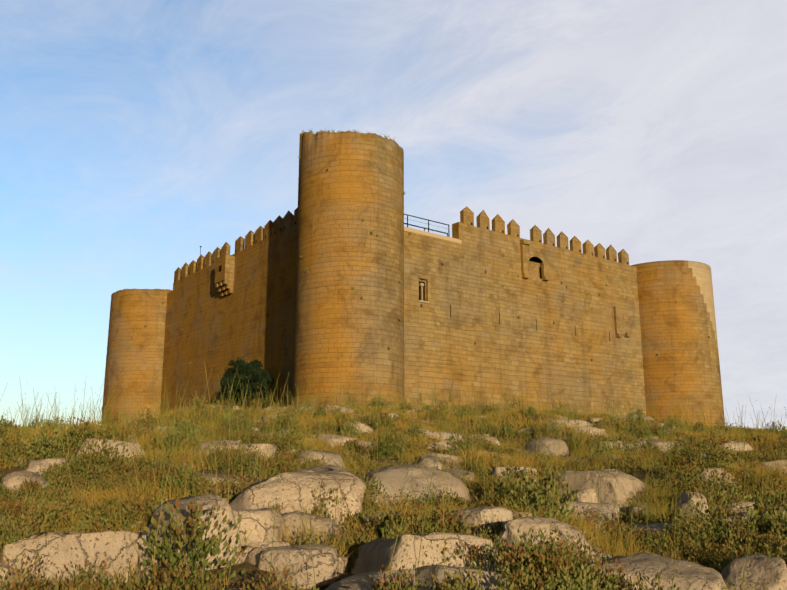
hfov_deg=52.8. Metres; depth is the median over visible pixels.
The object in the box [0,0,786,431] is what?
sky
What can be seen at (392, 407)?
tall stems
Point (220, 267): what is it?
castle openings
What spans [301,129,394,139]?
tower top weeds
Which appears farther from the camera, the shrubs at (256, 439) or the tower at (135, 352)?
the tower at (135, 352)
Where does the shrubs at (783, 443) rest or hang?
on the terrain at (253, 571)
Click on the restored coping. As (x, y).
(432, 234)
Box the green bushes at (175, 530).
[0,393,786,588]
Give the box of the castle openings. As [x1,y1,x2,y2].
[174,221,627,299]
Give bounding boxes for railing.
[404,214,449,236]
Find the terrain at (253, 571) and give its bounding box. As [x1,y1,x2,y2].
[0,410,786,589]
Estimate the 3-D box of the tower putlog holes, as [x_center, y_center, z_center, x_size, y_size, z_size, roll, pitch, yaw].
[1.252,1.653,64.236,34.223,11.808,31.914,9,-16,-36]
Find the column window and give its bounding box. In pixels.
[419,283,428,302]
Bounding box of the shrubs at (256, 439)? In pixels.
[1,402,786,522]
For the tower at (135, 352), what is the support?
on the terrain at (253, 571)
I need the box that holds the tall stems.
[0,362,786,589]
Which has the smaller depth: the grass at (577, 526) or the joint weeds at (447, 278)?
the grass at (577, 526)
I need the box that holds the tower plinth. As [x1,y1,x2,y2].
[290,393,406,407]
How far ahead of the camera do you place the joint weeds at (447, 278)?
49.12 m
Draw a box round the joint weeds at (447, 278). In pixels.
[144,156,709,375]
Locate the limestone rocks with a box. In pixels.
[0,405,786,589]
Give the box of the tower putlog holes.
[145,169,708,374]
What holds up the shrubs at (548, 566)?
on the terrain at (253, 571)
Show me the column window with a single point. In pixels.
(421, 285)
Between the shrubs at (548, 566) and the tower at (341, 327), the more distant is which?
the tower at (341, 327)
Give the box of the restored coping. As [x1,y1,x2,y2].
[404,227,461,242]
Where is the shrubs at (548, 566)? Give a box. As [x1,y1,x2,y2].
[0,448,786,589]
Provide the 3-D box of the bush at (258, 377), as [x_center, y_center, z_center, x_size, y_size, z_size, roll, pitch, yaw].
[-8.874,5.811,48.862,3.894,3.958,3.324,9,-16,-36]
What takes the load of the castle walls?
on the terrain at (253, 571)
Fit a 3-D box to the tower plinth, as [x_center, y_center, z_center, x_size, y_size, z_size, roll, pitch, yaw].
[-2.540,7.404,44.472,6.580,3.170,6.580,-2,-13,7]
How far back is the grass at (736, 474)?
16.44 m
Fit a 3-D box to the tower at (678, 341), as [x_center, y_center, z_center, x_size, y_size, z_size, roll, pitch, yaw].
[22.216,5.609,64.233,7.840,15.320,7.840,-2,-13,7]
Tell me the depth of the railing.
51.62 m
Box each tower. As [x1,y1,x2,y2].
[101,289,172,424]
[292,131,403,397]
[631,260,724,426]
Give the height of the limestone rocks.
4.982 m
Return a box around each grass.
[0,401,786,524]
[0,450,786,589]
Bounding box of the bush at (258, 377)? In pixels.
[219,357,274,408]
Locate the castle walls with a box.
[160,206,645,416]
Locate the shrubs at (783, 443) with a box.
[19,403,786,451]
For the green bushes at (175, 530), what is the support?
on the terrain at (253, 571)

